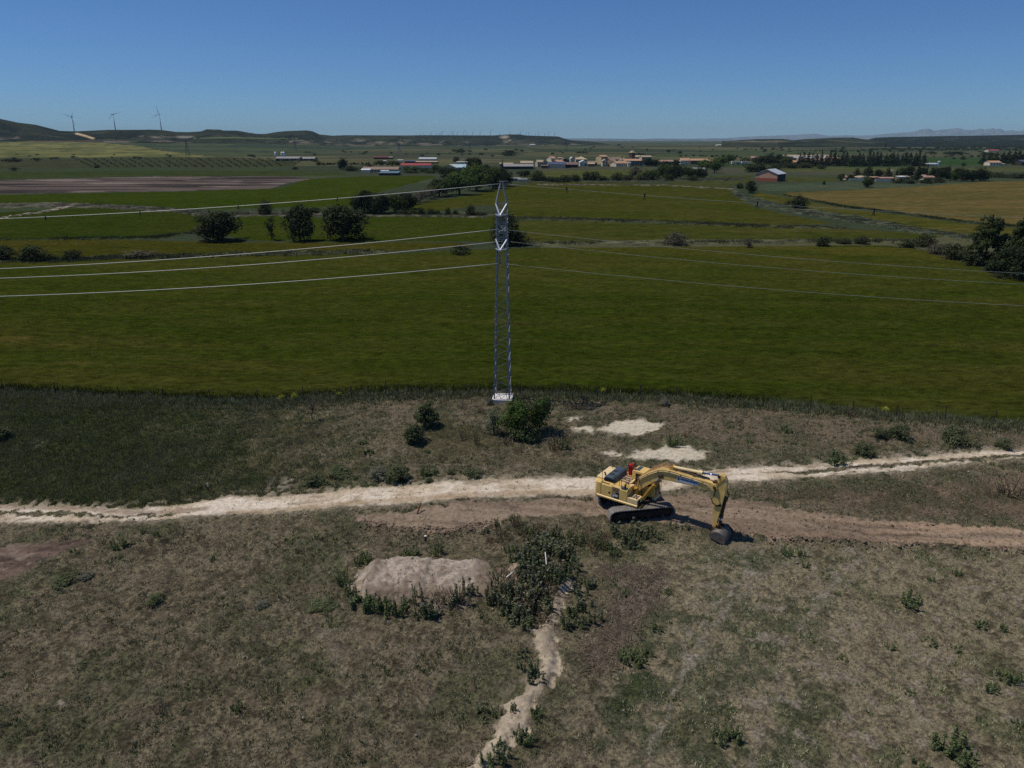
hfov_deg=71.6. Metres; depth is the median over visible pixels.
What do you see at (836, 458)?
weed bush
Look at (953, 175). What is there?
tree
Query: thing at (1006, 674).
weed plant
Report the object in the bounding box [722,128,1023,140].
mountains
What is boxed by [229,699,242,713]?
weed plant
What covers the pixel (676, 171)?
bush
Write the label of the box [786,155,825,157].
farm shed
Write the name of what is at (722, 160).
tree
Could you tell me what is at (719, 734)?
weed bush
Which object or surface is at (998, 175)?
bush
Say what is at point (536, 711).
weed plant
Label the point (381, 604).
weed plant
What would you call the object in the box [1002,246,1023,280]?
poplar tree
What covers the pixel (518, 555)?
weed plant
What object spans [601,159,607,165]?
house
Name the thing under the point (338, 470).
shrub
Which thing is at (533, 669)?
weed plant
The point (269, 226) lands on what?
oak tree
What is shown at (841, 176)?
tree
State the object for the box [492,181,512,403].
pylon
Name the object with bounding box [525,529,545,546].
weed plant
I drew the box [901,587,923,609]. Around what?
weed bush
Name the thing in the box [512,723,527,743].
weed plant
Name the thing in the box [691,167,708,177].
bush
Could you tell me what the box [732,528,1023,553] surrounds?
soil clods
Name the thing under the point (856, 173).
tree
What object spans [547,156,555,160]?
house
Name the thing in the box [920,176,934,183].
bush
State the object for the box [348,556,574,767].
soil mound
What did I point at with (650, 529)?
weed plant
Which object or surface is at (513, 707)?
weed plant
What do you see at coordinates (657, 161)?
tree
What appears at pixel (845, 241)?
bush
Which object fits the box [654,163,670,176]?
bush
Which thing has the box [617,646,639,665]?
weed plant
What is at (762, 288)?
power line
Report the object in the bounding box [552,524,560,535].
weed plant
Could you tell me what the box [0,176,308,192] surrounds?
ploughed field
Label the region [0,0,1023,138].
sky
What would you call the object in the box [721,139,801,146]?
wooded ridge
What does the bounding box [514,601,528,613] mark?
weed plant
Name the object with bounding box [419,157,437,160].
barn
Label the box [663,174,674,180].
bush
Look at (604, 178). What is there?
bush
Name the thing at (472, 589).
weed plant
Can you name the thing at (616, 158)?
house
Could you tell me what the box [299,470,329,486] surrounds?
shrub
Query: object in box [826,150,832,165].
cypress
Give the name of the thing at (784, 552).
weed plant
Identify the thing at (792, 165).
bush
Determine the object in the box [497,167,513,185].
hedgerow tree
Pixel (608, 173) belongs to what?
meadow
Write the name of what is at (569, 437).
weed plant
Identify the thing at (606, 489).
engine door
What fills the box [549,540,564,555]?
weed plant
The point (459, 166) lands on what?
barn
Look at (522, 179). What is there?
hut
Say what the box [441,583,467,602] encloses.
weed plant
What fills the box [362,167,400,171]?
barn
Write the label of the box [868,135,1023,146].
wooded ridge
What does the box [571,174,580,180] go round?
bush
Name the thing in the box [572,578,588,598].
weed plant
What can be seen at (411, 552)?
weed plant
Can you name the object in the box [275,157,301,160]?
farm shed
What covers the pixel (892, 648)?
weed plant
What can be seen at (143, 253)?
bush
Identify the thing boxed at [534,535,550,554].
weed plant
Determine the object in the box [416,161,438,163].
barn
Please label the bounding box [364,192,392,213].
hedgerow tree
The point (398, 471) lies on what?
shrub
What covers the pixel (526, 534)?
weed plant
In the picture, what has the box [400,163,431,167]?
barn
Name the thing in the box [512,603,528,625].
weed plant
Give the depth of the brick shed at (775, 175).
438.82 m
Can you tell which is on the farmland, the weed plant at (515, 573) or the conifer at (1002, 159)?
the conifer at (1002, 159)
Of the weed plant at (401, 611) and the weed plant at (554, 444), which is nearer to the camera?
the weed plant at (401, 611)
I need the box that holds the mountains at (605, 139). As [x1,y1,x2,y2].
[564,138,732,140]
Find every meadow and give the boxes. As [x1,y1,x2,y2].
[526,169,669,177]
[759,182,969,190]
[926,158,986,164]
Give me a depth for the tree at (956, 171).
443.11 m
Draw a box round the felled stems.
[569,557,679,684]
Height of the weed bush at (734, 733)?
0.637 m
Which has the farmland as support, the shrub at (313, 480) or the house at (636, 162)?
the house at (636, 162)
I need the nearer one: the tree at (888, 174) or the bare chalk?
the bare chalk
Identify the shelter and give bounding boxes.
[379,171,400,174]
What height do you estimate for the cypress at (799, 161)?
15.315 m
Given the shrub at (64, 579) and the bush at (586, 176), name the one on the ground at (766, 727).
the shrub at (64, 579)
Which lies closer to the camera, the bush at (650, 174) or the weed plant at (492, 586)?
the weed plant at (492, 586)
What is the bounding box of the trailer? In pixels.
[731,161,740,164]
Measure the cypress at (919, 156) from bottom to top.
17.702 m
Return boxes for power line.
[0,183,501,218]
[0,229,496,268]
[0,241,501,278]
[0,263,498,296]
[502,263,1019,305]
[504,229,1009,272]
[508,241,1011,283]
[511,184,1017,217]
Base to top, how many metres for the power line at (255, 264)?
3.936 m
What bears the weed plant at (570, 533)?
on the ground at (766, 727)
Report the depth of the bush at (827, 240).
171.89 m
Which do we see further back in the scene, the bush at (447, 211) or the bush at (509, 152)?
the bush at (509, 152)
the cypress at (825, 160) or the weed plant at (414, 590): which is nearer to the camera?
the weed plant at (414, 590)
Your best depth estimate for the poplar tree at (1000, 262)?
133.38 m
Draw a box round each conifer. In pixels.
[978,153,986,164]
[986,153,994,160]
[992,152,999,160]
[1000,151,1007,163]
[1004,150,1013,164]
[1011,150,1017,163]
[1016,149,1023,159]
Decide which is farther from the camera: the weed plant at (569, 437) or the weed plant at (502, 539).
the weed plant at (569, 437)
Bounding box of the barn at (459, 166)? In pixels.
[451,164,466,170]
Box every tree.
[190,210,242,242]
[264,217,275,239]
[278,203,314,241]
[304,396,321,419]
[318,204,369,240]
[336,157,347,169]
[349,190,373,212]
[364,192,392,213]
[387,194,408,211]
[398,192,417,208]
[401,170,419,172]
[408,166,421,170]
[423,170,438,172]
[425,176,454,196]
[430,164,439,169]
[438,167,461,178]
[439,171,478,194]
[460,162,495,190]
[464,156,482,167]
[481,164,505,188]
[489,210,519,245]
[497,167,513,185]
[515,170,530,176]
[628,165,642,176]
[642,157,655,165]
[651,159,660,165]
[657,161,672,164]
[672,159,681,165]
[710,155,727,164]
[724,154,736,163]
[740,157,750,161]
[745,180,757,192]
[755,155,766,163]
[760,153,777,164]
[772,153,787,163]
[779,156,792,165]
[784,194,810,207]
[837,173,845,180]
[853,168,861,175]
[860,176,873,186]
[861,165,874,175]
[873,169,884,176]
[884,167,894,176]
[895,166,910,175]
[906,166,915,176]
[911,164,922,180]
[919,167,927,174]
[927,167,939,176]
[934,167,951,179]
[946,172,957,180]
[951,167,960,180]
[957,168,973,180]
[966,215,1011,265]
[969,170,980,180]
[973,167,991,180]
[981,171,994,180]
[985,245,1020,273]
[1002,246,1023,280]
[1004,217,1023,249]
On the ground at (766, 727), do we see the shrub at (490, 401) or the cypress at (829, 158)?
the shrub at (490, 401)
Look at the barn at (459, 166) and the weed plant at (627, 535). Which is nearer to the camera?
the weed plant at (627, 535)
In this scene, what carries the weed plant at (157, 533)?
on the ground at (766, 727)
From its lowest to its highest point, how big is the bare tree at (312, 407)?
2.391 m
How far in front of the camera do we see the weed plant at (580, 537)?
45.13 m
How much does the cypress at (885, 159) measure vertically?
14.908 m
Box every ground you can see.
[0,157,299,168]
[0,387,1023,767]
[667,175,752,185]
[785,177,845,181]
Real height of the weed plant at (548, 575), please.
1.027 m
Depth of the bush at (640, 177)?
448.77 m
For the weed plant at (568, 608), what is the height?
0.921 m
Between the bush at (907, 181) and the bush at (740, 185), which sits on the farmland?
the bush at (740, 185)
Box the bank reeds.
[4,177,1017,263]
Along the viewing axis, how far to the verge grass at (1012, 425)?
69.64 m
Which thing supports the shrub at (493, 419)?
on the ground at (766, 727)
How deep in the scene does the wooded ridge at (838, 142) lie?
2423.47 m
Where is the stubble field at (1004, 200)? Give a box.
[784,181,1023,224]
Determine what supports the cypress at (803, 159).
on the farmland
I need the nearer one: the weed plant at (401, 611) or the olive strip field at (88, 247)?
the weed plant at (401, 611)
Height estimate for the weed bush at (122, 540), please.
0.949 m
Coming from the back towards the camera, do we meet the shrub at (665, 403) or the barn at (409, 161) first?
the barn at (409, 161)
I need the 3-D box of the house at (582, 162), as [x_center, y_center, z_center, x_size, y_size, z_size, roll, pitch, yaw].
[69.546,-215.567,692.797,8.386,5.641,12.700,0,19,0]
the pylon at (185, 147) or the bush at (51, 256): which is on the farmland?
the bush at (51, 256)
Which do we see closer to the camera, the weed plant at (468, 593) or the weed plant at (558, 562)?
the weed plant at (468, 593)
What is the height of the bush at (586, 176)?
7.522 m
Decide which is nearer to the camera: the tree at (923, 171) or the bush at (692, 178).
the bush at (692, 178)
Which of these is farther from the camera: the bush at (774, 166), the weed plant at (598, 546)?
the bush at (774, 166)
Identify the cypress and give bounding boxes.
[795,153,802,165]
[801,152,806,162]
[805,152,814,162]
[810,152,815,165]
[817,149,824,165]
[824,154,828,165]
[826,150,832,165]
[830,150,838,164]
[833,155,840,165]
[840,150,844,164]
[841,151,849,165]
[846,155,855,166]
[848,155,857,166]
[858,153,867,166]
[864,151,871,165]
[868,152,876,165]
[874,151,880,165]
[878,152,883,162]
[880,154,889,165]
[884,153,894,164]
[891,152,901,165]
[900,152,910,166]
[906,153,913,164]
[910,153,918,165]
[915,150,921,164]
[919,152,928,165]
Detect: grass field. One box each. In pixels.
[0,170,345,178]
[656,151,887,156]
[742,166,1023,171]
[875,151,1023,156]
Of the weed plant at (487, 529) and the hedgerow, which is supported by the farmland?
the hedgerow
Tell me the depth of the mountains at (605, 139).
12275.19 m
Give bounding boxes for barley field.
[0,207,212,238]
[226,215,500,241]
[514,219,942,241]
[752,193,1018,234]
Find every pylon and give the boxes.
[183,140,189,157]
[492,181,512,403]
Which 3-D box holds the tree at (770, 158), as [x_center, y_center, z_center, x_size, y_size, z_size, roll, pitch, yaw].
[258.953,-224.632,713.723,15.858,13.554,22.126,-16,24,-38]
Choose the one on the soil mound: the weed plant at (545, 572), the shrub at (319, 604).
the weed plant at (545, 572)
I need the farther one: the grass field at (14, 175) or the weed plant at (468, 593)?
the grass field at (14, 175)
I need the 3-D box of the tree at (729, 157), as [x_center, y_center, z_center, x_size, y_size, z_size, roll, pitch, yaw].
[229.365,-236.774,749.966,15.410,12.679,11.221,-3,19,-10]
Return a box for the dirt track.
[0,448,1023,523]
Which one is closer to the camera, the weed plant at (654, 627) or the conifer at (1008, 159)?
the weed plant at (654, 627)
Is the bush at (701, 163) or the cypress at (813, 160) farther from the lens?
the cypress at (813, 160)
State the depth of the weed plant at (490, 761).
29.22 m
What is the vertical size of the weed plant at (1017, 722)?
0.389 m
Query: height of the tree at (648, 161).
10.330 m
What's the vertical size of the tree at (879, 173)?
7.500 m
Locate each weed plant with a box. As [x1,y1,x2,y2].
[0,669,10,678]
[145,535,154,544]
[149,695,166,713]
[151,528,159,537]
[195,532,205,539]
[216,621,227,629]
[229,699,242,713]
[239,704,250,715]
[284,535,298,544]
[333,567,347,585]
[343,580,356,595]
[346,591,369,611]
[353,556,360,566]
[359,550,371,563]
[362,589,380,613]
[362,593,378,612]
[363,447,373,455]
[372,596,390,614]
[375,595,395,617]
[390,595,406,617]
[403,547,419,555]
[403,597,411,610]
[411,582,423,604]
[413,607,420,621]
[420,598,434,619]
[425,604,443,618]
[429,536,442,556]
[430,585,451,605]
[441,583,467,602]
[441,589,457,607]
[444,603,461,611]
[454,576,471,602]
[459,429,470,440]
[467,583,478,594]
[473,427,480,445]
[475,701,488,718]
[477,403,484,412]
[479,746,495,767]
[481,526,489,533]
[483,535,497,543]
[484,583,498,606]
[487,563,511,584]
[489,575,507,603]
[490,585,511,606]
[490,736,506,754]
[491,705,502,717]
[494,517,499,526]
[494,525,507,534]
[495,746,511,766]
[496,527,512,542]
[496,570,520,589]
[496,580,514,609]
[499,591,518,615]
[502,434,513,445]
[503,543,515,553]
[505,563,526,581]
[505,578,514,595]
[505,597,521,620]
[507,546,525,561]
[509,514,522,525]
[509,608,532,631]
[510,513,519,525]
[510,575,525,594]
[510,701,516,712]
[511,602,527,616]
[512,563,531,581]
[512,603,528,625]
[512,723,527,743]
[514,540,528,553]
[514,584,539,609]
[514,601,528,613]
[515,580,533,600]
[516,548,535,570]
[516,560,529,580]
[516,652,529,669]
[517,645,527,658]
[517,727,534,746]
[520,530,534,538]
[521,535,540,552]
[521,564,543,587]
[522,564,535,579]
[523,588,534,612]
[523,661,537,677]
[524,523,536,536]
[524,548,538,562]
[524,600,553,628]
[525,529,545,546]
[525,574,542,596]
[526,658,544,685]
[527,570,543,585]
[528,548,540,560]
[528,555,547,571]
[530,706,542,718]
[532,581,550,607]
[532,601,553,618]
[534,521,545,531]
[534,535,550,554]
[535,543,554,565]
[535,565,548,580]
[536,578,564,598]
[536,596,554,615]
[542,539,560,561]
[542,560,552,583]
[543,528,553,537]
[543,534,555,554]
[543,562,561,586]
[546,531,562,544]
[547,431,569,451]
[547,553,566,575]
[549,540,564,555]
[550,560,565,582]
[551,540,566,557]
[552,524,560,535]
[556,437,569,449]
[559,610,576,629]
[560,541,576,557]
[561,544,575,561]
[561,554,580,576]
[561,559,572,579]
[562,432,573,445]
[564,538,572,549]
[566,602,579,618]
[567,530,573,539]
[572,532,583,545]
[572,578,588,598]
[575,399,586,408]
[575,614,587,629]
[577,597,593,612]
[580,532,588,542]
[583,575,596,588]
[587,605,603,623]
[588,521,600,532]
[590,540,600,556]
[596,537,603,548]
[601,527,614,536]
[604,539,612,550]
[608,546,618,556]
[610,541,619,552]
[611,521,621,538]
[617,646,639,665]
[620,532,635,549]
[621,528,633,542]
[627,517,640,537]
[628,652,646,668]
[629,536,642,550]
[634,522,647,541]
[641,647,653,658]
[642,524,653,534]
[646,528,659,543]
[651,621,661,633]
[668,520,676,528]
[680,520,689,530]
[780,545,793,556]
[797,547,806,558]
[802,561,810,568]
[837,653,847,661]
[884,642,898,649]
[904,687,916,696]
[911,757,931,767]
[924,635,937,646]
[950,643,964,653]
[951,566,962,576]
[975,618,987,629]
[985,681,1000,692]
[994,665,1013,684]
[999,619,1007,632]
[1008,670,1023,684]
[1009,717,1023,727]
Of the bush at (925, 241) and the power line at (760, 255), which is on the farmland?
the bush at (925, 241)
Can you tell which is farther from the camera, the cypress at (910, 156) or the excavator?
the cypress at (910, 156)
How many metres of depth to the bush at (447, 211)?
242.78 m
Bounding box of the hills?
[0,119,618,157]
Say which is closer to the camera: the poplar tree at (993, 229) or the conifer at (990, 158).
the poplar tree at (993, 229)
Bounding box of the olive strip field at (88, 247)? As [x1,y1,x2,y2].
[0,238,473,257]
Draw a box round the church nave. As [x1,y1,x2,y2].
[639,155,651,164]
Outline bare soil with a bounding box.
[0,491,1023,579]
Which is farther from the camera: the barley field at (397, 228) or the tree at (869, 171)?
the tree at (869, 171)
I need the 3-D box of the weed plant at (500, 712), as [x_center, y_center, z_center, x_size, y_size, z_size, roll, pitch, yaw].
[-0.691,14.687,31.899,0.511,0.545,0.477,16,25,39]
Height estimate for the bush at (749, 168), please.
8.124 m
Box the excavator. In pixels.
[595,461,733,544]
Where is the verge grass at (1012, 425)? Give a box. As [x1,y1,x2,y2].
[0,382,1023,435]
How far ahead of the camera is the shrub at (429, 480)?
53.00 m
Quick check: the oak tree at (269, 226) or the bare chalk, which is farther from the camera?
the oak tree at (269, 226)
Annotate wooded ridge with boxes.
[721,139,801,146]
[777,137,884,146]
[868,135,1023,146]
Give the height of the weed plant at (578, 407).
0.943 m
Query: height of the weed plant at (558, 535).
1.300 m
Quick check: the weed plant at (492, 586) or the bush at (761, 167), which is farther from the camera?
the bush at (761, 167)
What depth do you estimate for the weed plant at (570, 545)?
43.43 m
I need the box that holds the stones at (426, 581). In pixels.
[353,557,498,609]
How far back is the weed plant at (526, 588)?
38.88 m
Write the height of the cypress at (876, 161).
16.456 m
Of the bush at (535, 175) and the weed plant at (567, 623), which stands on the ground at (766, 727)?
the weed plant at (567, 623)
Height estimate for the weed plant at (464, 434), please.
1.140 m
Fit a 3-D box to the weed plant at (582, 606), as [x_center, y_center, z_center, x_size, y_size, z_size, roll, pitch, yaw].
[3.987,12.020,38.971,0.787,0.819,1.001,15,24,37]
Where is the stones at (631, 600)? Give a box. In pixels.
[1,416,1022,765]
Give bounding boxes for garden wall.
[849,178,863,180]
[875,179,891,181]
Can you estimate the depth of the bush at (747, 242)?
169.12 m
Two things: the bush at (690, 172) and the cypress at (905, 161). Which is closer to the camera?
the bush at (690, 172)
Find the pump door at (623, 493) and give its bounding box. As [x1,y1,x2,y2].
[619,483,632,501]
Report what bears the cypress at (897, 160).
on the farmland
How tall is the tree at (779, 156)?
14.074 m
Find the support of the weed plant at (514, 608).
on the ground at (766, 727)
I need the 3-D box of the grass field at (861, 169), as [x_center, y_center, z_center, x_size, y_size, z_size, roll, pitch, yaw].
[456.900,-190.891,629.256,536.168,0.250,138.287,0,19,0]
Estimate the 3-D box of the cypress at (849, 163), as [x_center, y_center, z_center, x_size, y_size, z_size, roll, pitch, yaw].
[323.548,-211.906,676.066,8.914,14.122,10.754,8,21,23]
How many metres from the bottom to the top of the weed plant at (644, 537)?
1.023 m
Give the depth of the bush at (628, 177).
449.29 m
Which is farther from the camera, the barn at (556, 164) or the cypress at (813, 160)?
the cypress at (813, 160)
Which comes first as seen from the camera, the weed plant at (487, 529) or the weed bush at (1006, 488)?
the weed plant at (487, 529)
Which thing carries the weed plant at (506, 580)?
on the soil mound
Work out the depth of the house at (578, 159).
759.82 m
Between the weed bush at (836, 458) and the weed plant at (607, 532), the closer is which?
the weed plant at (607, 532)
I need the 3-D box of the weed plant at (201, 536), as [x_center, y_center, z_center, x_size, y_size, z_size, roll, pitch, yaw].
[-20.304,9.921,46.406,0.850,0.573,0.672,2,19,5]
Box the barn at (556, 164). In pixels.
[547,162,565,167]
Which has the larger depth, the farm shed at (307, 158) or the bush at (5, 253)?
the farm shed at (307, 158)
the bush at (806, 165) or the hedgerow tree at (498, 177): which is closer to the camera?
the hedgerow tree at (498, 177)
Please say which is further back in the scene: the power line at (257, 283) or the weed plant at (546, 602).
the power line at (257, 283)
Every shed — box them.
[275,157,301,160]
[301,157,317,160]
[361,169,370,172]
[373,156,388,158]
[503,164,533,168]
[569,162,577,167]
[755,168,786,181]
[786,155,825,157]
[984,149,999,151]
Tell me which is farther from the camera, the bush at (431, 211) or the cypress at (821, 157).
the cypress at (821, 157)
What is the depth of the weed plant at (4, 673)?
34.29 m
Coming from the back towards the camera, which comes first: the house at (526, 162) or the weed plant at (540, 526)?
the house at (526, 162)
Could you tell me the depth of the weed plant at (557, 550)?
42.16 m
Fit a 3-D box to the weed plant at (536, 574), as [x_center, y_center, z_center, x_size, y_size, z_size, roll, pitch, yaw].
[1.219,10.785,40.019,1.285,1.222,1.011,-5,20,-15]
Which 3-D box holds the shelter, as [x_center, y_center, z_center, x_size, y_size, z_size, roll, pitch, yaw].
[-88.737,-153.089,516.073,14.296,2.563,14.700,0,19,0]
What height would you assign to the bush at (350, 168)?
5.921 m
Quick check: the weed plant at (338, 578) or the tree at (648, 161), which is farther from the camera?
the tree at (648, 161)
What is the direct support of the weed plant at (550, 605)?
on the soil mound
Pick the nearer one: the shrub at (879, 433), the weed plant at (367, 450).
the weed plant at (367, 450)
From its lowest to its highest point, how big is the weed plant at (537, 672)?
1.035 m
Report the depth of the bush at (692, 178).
444.36 m
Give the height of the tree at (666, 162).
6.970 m
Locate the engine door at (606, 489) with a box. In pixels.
[601,480,618,496]
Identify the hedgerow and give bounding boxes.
[320,145,1023,165]
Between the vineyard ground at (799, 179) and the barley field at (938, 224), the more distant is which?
the vineyard ground at (799, 179)
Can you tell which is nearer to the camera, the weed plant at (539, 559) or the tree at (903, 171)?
the weed plant at (539, 559)
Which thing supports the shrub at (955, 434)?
on the ground at (766, 727)
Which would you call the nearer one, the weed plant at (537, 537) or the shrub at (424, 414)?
the weed plant at (537, 537)
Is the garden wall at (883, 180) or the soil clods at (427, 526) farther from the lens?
the garden wall at (883, 180)
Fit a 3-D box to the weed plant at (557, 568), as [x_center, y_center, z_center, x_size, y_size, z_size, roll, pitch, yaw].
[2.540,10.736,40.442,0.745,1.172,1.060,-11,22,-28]
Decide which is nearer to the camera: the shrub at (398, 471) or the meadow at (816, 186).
the shrub at (398, 471)
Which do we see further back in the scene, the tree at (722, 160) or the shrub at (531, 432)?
the tree at (722, 160)
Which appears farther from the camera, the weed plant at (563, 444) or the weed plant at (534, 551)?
the weed plant at (563, 444)
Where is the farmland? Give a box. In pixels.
[0,141,1023,402]
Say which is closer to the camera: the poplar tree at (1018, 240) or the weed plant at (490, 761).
the weed plant at (490, 761)
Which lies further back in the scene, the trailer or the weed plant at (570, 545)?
the trailer
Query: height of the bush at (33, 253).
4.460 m
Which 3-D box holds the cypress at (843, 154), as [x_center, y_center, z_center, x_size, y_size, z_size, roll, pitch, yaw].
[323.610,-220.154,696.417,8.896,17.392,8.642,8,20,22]
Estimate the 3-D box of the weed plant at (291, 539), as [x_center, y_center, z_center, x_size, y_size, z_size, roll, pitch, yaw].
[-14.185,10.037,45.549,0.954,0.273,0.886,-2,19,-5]
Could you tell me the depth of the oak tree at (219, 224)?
177.31 m
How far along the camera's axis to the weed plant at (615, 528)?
46.17 m
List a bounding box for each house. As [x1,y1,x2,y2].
[445,164,456,168]
[520,161,532,163]
[535,160,542,166]
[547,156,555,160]
[575,156,586,163]
[579,160,587,165]
[595,155,607,163]
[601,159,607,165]
[607,158,615,165]
[608,156,621,160]
[610,161,627,166]
[622,158,642,165]
[679,157,690,163]
[689,158,709,163]
[874,177,893,180]
[984,161,1001,165]
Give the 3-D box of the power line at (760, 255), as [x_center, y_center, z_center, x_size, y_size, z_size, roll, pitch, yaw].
[39.912,-11.509,64.157,82.001,4.925,0.020,0,19,0]
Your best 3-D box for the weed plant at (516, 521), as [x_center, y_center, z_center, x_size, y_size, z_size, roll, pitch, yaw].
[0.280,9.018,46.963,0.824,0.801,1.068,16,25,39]
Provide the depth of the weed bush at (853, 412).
66.16 m
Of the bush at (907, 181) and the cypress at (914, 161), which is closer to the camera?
the bush at (907, 181)
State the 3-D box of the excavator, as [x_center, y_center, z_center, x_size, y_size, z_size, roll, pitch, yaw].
[10.373,6.927,48.348,9.573,4.493,5.192,7,20,18]
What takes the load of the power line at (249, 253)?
attached to the pylon at (499, 398)
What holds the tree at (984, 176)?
on the farmland
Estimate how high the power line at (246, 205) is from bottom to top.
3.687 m
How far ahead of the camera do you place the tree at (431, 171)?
543.93 m
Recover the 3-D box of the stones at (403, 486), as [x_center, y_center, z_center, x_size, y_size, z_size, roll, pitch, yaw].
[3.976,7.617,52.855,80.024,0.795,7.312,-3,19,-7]
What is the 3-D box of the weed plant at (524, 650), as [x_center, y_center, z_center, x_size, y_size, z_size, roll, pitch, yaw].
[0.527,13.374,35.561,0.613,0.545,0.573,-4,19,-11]
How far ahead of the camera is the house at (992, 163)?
701.41 m
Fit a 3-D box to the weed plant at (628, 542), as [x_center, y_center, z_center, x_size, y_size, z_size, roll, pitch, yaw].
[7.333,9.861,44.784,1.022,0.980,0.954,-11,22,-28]
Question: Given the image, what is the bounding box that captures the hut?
[518,178,526,181]
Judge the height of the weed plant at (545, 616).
1.071 m
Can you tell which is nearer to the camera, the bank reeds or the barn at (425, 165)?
the bank reeds
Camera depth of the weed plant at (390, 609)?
38.41 m
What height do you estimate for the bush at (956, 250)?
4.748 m
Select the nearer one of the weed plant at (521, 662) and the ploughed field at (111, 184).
the weed plant at (521, 662)
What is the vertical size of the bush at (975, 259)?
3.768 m
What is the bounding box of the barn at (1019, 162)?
[1012,160,1023,165]
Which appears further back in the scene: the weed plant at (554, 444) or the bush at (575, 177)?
the bush at (575, 177)
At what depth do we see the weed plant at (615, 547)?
44.40 m
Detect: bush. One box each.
[0,245,16,259]
[1,157,22,161]
[15,243,51,261]
[40,254,59,259]
[58,249,82,258]
[109,531,127,550]
[120,250,161,256]
[257,198,273,214]
[310,207,321,212]
[342,165,359,170]
[406,209,418,213]
[415,188,433,201]
[416,207,424,213]
[419,465,435,475]
[426,187,438,198]
[426,208,434,213]
[444,206,450,214]
[450,243,472,254]
[456,148,465,152]
[465,204,475,215]
[475,211,487,215]
[504,150,517,155]
[510,230,531,245]
[529,170,544,180]
[545,176,555,181]
[553,176,562,181]
[558,175,573,181]
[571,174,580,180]
[581,170,590,180]
[589,171,601,180]
[597,176,609,180]
[610,172,623,179]
[622,175,632,179]
[634,175,649,179]
[641,169,660,179]
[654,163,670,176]
[660,228,689,245]
[663,164,690,177]
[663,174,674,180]
[666,433,681,447]
[682,166,695,175]
[687,175,698,180]
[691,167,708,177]
[698,159,709,167]
[702,159,724,172]
[711,718,728,746]
[726,725,742,744]
[735,182,743,188]
[741,238,752,246]
[743,164,758,171]
[752,161,769,171]
[768,163,785,169]
[781,421,791,433]
[783,162,801,168]
[798,162,813,167]
[813,164,826,168]
[815,236,833,245]
[827,449,855,465]
[833,238,854,243]
[848,406,858,416]
[852,236,870,243]
[892,177,904,182]
[895,239,919,247]
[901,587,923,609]
[903,178,917,183]
[912,233,937,246]
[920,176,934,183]
[926,242,949,254]
[930,724,968,764]
[932,177,944,182]
[939,242,972,260]
[946,151,967,154]
[954,744,978,767]
[958,250,988,266]
[981,260,1002,273]
[985,488,999,497]
[989,272,1006,279]
[992,172,1007,177]
[993,475,1023,499]
[1003,172,1023,177]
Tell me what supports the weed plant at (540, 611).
on the soil mound
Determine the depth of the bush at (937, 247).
160.25 m
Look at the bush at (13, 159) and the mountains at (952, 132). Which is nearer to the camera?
the bush at (13, 159)
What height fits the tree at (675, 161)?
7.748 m
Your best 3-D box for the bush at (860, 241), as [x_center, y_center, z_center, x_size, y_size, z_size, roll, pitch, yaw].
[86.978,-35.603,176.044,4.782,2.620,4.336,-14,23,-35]
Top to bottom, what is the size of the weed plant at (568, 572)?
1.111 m
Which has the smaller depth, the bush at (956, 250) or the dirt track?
the dirt track
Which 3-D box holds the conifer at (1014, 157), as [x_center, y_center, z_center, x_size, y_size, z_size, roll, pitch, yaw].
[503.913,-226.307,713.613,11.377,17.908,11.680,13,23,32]
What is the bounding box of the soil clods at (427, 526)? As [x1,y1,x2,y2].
[359,518,499,539]
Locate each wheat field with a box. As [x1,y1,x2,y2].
[0,176,435,208]
[0,245,1023,422]
[406,182,831,224]
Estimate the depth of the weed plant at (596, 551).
43.92 m
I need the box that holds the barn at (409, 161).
[405,160,416,162]
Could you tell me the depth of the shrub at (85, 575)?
41.98 m
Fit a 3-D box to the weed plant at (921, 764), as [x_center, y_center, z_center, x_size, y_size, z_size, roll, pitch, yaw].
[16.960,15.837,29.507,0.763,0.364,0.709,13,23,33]
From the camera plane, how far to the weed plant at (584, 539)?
45.46 m
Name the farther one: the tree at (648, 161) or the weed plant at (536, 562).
the tree at (648, 161)
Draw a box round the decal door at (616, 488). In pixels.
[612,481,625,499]
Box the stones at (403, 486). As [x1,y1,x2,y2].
[2,456,965,526]
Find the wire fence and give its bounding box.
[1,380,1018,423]
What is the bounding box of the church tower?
[629,150,635,158]
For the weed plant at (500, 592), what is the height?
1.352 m
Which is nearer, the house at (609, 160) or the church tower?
the house at (609, 160)
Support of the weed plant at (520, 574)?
on the soil mound
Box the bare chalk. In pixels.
[569,416,706,460]
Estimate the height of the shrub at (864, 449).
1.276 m
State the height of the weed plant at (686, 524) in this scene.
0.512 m
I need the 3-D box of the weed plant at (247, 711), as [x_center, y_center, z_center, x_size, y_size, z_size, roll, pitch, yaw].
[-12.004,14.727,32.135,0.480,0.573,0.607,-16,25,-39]
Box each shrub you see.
[0,425,15,438]
[50,569,81,591]
[75,568,94,581]
[143,592,165,606]
[254,598,269,608]
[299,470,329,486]
[307,595,339,616]
[322,464,353,479]
[367,464,388,482]
[384,463,409,484]
[402,424,426,443]
[413,399,441,427]
[424,476,434,482]
[447,468,455,474]
[462,467,482,479]
[482,407,505,433]
[486,398,493,406]
[494,393,537,434]
[509,426,541,442]
[527,393,553,432]
[660,397,672,406]
[851,440,876,457]
[870,427,890,439]
[883,421,912,442]
[937,424,981,447]
[994,438,1013,449]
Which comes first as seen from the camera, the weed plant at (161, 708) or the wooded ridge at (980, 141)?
the weed plant at (161, 708)

